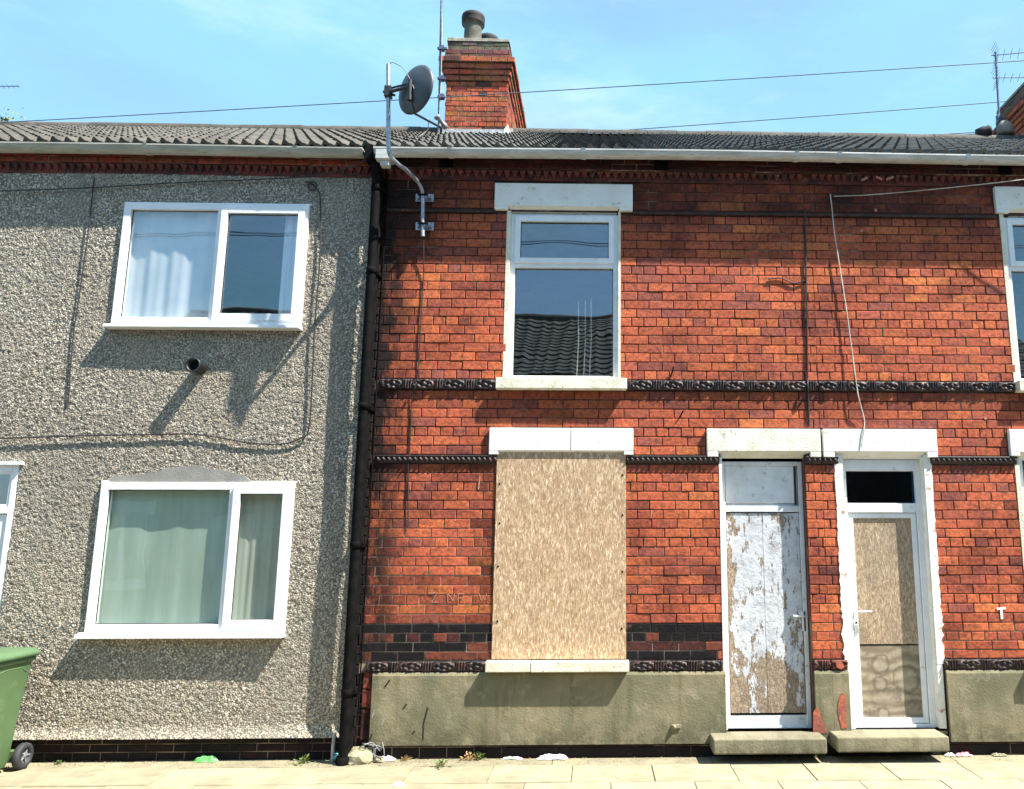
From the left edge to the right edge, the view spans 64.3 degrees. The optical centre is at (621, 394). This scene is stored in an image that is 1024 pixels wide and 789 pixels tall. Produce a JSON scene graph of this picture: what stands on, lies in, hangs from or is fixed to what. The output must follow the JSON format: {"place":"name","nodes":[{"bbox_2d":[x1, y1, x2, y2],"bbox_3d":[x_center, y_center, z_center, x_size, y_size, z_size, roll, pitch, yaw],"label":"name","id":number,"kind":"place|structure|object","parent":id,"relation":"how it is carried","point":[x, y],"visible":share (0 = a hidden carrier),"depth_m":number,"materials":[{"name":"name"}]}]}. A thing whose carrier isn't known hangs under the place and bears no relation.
{"place":"outdoors","nodes":[
{"label":"outdoors","id":0,"kind":"place"},
{"bbox_2d":[0,755,1023,788],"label":"pavement","id":1,"kind":"structure","parent":0,"point":[926,772],"depth_m":6.27,"materials":[{"name":"beige concrete"}]},
{"bbox_2d":[0,647,40,769],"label":"wheelie bin","id":2,"kind":"object","parent":1,"relation":"on","point":[15,664],"visible":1,"depth_m":6.33,"materials":[{"name":"plastic"}]},
{"bbox_2d":[193,755,218,761],"bbox_3d":[-3.426,3.001,6.637,0.221,0.045,0.072,0,-10,-2],"label":"food wrapper","id":3,"kind":"object","parent":1,"relation":"on","point":[203,758],"visible":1,"depth_m":6.62,"materials":[{"name":"green plastic"}]},
{"bbox_2d":[0,121,456,765],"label":"pebbledash house","id":4,"kind":"structure","parent":1,"relation":"on","point":[180,597],"depth_m":7.11,"materials":[{"name":"stone"}]},
{"bbox_2d":[0,465,19,610],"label":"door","id":5,"kind":"structure","parent":4,"relation":"in","point":[6,510],"depth_m":6.95,"materials":[{"name":"white plastic"}]},
{"bbox_2d":[67,177,94,405],"bbox_3d":[-4.907,-0.962,7.297,0.038,2.152,0.019,0,-10,-2],"label":"wall cable","id":6,"kind":"object","parent":4,"relation":"attached to","point":[79,292],"depth_m":7.29,"materials":[{"name":"black plastic"}]},
{"bbox_2d":[0,181,321,444],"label":"wall cable","id":7,"kind":"object","parent":4,"relation":"attached to","point":[311,182],"depth_m":7.10,"materials":[{"name":"grey plastic"}]},
{"bbox_2d":[0,159,365,191],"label":"wall cable","id":8,"kind":"object","parent":4,"relation":"attached to","point":[182,182],"depth_m":7.48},
{"bbox_2d":[73,481,296,638],"bbox_3d":[-3.698,1.420,6.904,1.721,1.354,0.171,0,-10,-2],"label":"window","id":9,"kind":"structure","parent":4,"relation":"in","point":[171,560],"depth_m":6.95,"materials":[{"name":"white plastic"}]},
{"bbox_2d":[103,202,311,330],"bbox_3d":[-3.755,-1.166,7.380,1.737,1.254,0.186,0,-10,-2],"label":"window","id":10,"kind":"structure","parent":4,"relation":"in","point":[172,257],"depth_m":7.42,"materials":[{"name":"white plastic"}]},
{"bbox_2d":[0,60,1023,122],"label":"overhead wire","id":11,"kind":"object","parent":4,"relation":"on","point":[510,93],"visible":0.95,"depth_m":10.21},
{"bbox_2d":[293,754,309,764],"bbox_3d":[-2.623,2.982,6.582,0.120,0.068,0.147,-5,-12,27],"label":"weed","id":12,"kind":"object","parent":1,"relation":"on","point":[302,760],"visible":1,"depth_m":6.58,"materials":[{"name":"green plant"}]},
{"bbox_2d":[330,733,336,761],"bbox_3d":[-2.379,2.914,6.640,0.034,0.221,0.037,0,-10,-2],"label":"service pipe","id":13,"kind":"object","parent":1,"relation":"on","point":[333,743],"visible":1,"depth_m":6.63,"materials":[{"name":"metal"}]},
{"bbox_2d":[347,746,372,764],"bbox_3d":[-2.162,2.971,6.636,0.239,0.106,0.212,0,-10,-2],"label":"stone","id":14,"kind":"object","parent":1,"relation":"on","point":[357,755],"visible":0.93,"depth_m":6.58,"materials":[{"name":"beige stone"}]},
{"bbox_2d":[359,742,384,757],"bbox_3d":[-2.068,2.934,6.639,0.243,0.129,0.085,0,-10,-2],"label":"old wire","id":15,"kind":"object","parent":14,"relation":"on","point":[376,746],"visible":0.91,"depth_m":6.64,"materials":[{"name":"grey plastic"}]},
{"bbox_2d":[373,756,384,762],"bbox_3d":[-1.998,3.008,6.636,0.095,0.034,0.093,0,-10,-2],"label":"stone","id":16,"kind":"object","parent":1,"relation":"on","point":[378,760],"visible":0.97,"depth_m":6.61,"materials":[{"name":"beige stone"}]},
{"bbox_2d":[382,755,395,760],"bbox_3d":[-1.946,3.014,6.677,0.142,0.034,0.071,0,-10,-2],"label":"paper scrap","id":17,"kind":"object","parent":1,"relation":"on","point":[388,758],"visible":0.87,"depth_m":6.67,"materials":[{"name":"white paper"}]},
{"bbox_2d":[392,781,405,786],"bbox_3d":[-1.656,2.889,5.975,0.105,0.029,0.059,0,-10,-2],"label":"paper scrap","id":18,"kind":"object","parent":1,"relation":"on","point":[399,784],"visible":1,"depth_m":5.96,"materials":[{"name":"white paper"}]},
{"bbox_2d":[433,758,451,767],"bbox_3d":[-1.449,2.965,6.472,0.124,0.062,0.126,-10,-14,42],"label":"weed","id":19,"kind":"object","parent":1,"relation":"on","point":[440,763],"visible":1,"depth_m":6.47,"materials":[{"name":"green plant"}]},
{"bbox_2d":[460,751,478,760],"bbox_3d":[-1.260,2.998,6.695,0.176,0.076,0.124,0,-10,-2],"label":"weed","id":20,"kind":"object","parent":1,"relation":"on","point":[468,757],"visible":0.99,"depth_m":6.67,"materials":[{"name":"brown plant"}]},
{"bbox_2d":[475,751,486,759],"bbox_3d":[-1.179,3.001,6.714,0.121,0.078,0.134,0,-10,-2],"label":"weed","id":21,"kind":"object","parent":1,"relation":"on","point":[478,754],"visible":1,"depth_m":6.70,"materials":[{"name":"green plant"}]},
{"bbox_2d":[503,756,522,758],"bbox_3d":[-0.915,3.025,6.704,0.192,0.021,0.036,0,-10,-2],"label":"paper scrap","id":22,"kind":"object","parent":1,"relation":"on","point":[510,757],"visible":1,"depth_m":6.70,"materials":[{"name":"white paper"}]},
{"bbox_2d":[6,755,1023,774],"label":"grit","id":23,"kind":"object","parent":1,"relation":"on","point":[474,761],"visible":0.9,"depth_m":6.62,"materials":[{"name":"beige gravel"}]},
{"bbox_2d":[536,754,567,759],"bbox_3d":[-0.582,3.018,6.715,0.271,0.040,0.071,0,-10,-2],"label":"paper scrap","id":24,"kind":"object","parent":1,"relation":"on","point":[554,756],"visible":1,"depth_m":6.70,"materials":[{"name":"white paper"}]},
{"bbox_2d":[355,10,834,758],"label":"brick house","id":25,"kind":"structure","parent":1,"relation":"on","point":[609,542],"depth_m":7.24,"materials":[{"name":"brick"}]},
{"bbox_2d":[383,62,447,236],"bbox_3d":[-1.776,-2.219,7.273,0.518,1.427,0.744,-3,-11,16],"label":"satellite dish","id":26,"kind":"object","parent":25,"relation":"attached to","point":[415,89],"visible":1,"depth_m":7.07,"materials":[{"name":"metal"}]},
{"bbox_2d":[407,238,423,527],"bbox_3d":[-1.865,-0.145,7.264,0.069,2.658,0.053,0,-10,-2],"label":"wall cable","id":27,"kind":"object","parent":25,"relation":"attached to","point":[411,399],"depth_m":7.23,"materials":[{"name":"black plastic"}]},
{"bbox_2d":[418,0,446,136],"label":"aerial mast","id":28,"kind":"object","parent":25,"relation":"attached to","point":[441,48],"visible":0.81,"depth_m":11.60,"materials":[{"name":"metal"}]},
{"bbox_2d":[485,428,632,671],"bbox_3d":[-0.541,1.332,7.066,1.290,2.085,0.235,0,-10,-2],"label":"window","id":29,"kind":"structure","parent":25,"relation":"in","point":[559,585],"depth_m":7.04,"materials":[{"name":"wood"}]},
{"bbox_2d":[494,183,632,390],"bbox_3d":[-0.550,-1.010,7.530,1.305,1.990,0.251,0,-10,-2],"label":"window","id":30,"kind":"structure","parent":25,"relation":"in","point":[512,196],"depth_m":7.58,"materials":[{"name":"white plastic"}]},
{"bbox_2d":[719,457,811,730],"bbox_3d":[1.257,1.752,7.163,0.776,2.365,0.254,0,-10,-2],"label":"door","id":31,"kind":"structure","parent":25,"relation":"in","point":[766,666],"depth_m":7.12,"materials":[{"name":"wood"}]},
{"bbox_2d":[768,277,804,283],"bbox_3d":[1.548,-1.068,7.547,0.354,0.061,0.012,0,-10,-2],"label":"wall cable","id":32,"kind":"object","parent":25,"relation":"attached to","point":[786,280],"depth_m":7.54,"materials":[{"name":"grey plastic"}]},
{"bbox_2d":[804,210,809,426],"bbox_3d":[1.710,-0.735,7.480,0.084,2.085,0.046,9,-14,-40],"label":"wall cable","id":33,"kind":"object","parent":25,"relation":"attached to","point":[808,406],"depth_m":7.47,"materials":[{"name":"black plastic"}]},
{"bbox_2d":[731,82,1023,754],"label":"brick house","id":34,"kind":"structure","parent":1,"relation":"on","point":[923,497],"depth_m":7.36,"materials":[{"name":"brick"}]},
{"bbox_2d":[626,101,1004,129],"bbox_3d":[3.593,-5.099,14.653,11.386,1.111,0.016,0,-10,-2],"label":"overhead wire","id":35,"kind":"object","parent":34,"relation":"attached to","point":[814,116],"visible":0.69,"depth_m":14.64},
{"bbox_2d":[830,194,864,446],"bbox_3d":[2.099,-0.723,7.475,0.216,2.438,0.033,0,-10,1],"label":"drop cable","id":36,"kind":"object","parent":34,"relation":"attached to","point":[848,323],"visible":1,"depth_m":7.46,"materials":[{"name":"white plastic"}]},
{"bbox_2d":[834,454,946,733],"bbox_3d":[2.357,1.742,7.195,0.908,2.395,0.256,0,-10,-2],"label":"door","id":37,"kind":"structure","parent":34,"relation":"in","point":[889,580],"depth_m":7.13,"materials":[{"name":"white plastic"}]},
{"bbox_2d":[834,179,1023,196],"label":"drop cable","id":38,"kind":"object","parent":34,"relation":"attached to","point":[929,189],"visible":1,"depth_m":7.64,"materials":[{"name":"grey plastic"}]},
{"bbox_2d":[946,132,974,133],"bbox_3d":[6.560,-4.693,14.359,3.602,0.291,0.018,0,-10,-2],"label":"overhead wire","id":39,"kind":"object","parent":34,"relation":"attached to","point":[960,133],"visible":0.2,"depth_m":14.33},
{"bbox_2d":[991,42,1023,124],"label":"tv aerial","id":40,"kind":"object","parent":34,"relation":"attached to","point":[999,118],"visible":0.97,"depth_m":13.42,"materials":[{"name":"metal"}]},
{"bbox_2d":[993,186,1023,392],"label":"window","id":41,"kind":"structure","parent":34,"relation":"in","point":[1007,200],"depth_m":7.70,"materials":[{"name":"white plastic"}]},
{"bbox_2d":[1007,429,1023,566],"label":"window","id":42,"kind":"structure","parent":34,"relation":"in","point":[1015,437],"depth_m":7.30,"materials":[{"name":"white plastic"}]},
{"bbox_2d":[955,752,971,755],"bbox_3d":[2.890,3.041,6.810,0.177,0.029,0.059,0,-10,-2],"label":"sweet wrapper","id":43,"kind":"object","parent":1,"relation":"on","point":[963,754],"visible":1,"depth_m":6.79,"materials":[{"name":"plastic"}]},
{"bbox_2d":[991,753,1007,755],"bbox_3d":[3.200,3.046,6.819,0.133,0.020,0.056,0,-10,-2],"label":"cardboard scrap","id":44,"kind":"object","parent":1,"relation":"on","point":[998,754],"visible":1,"depth_m":6.80,"materials":[{"name":"cardboard"}]},
{"bbox_2d":[0,0,1023,133],"label":"sky","id":45,"kind":"structure","parent":0,"point":[66,58],"materials":[{"name":"blue"}]},
{"bbox_2d":[31,754,1023,761],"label":"ground","id":46,"kind":"structure","parent":0,"point":[533,757],"depth_m":7.32,"materials":[{"name":"grey concrete"}]},
{"bbox_2d":[0,108,24,120],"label":"tree","id":47,"kind":"object","parent":46,"relation":"on","point":[6,119],"visible":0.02,"depth_m":20.43,"materials":[{"name":"green plant"}]}
]}

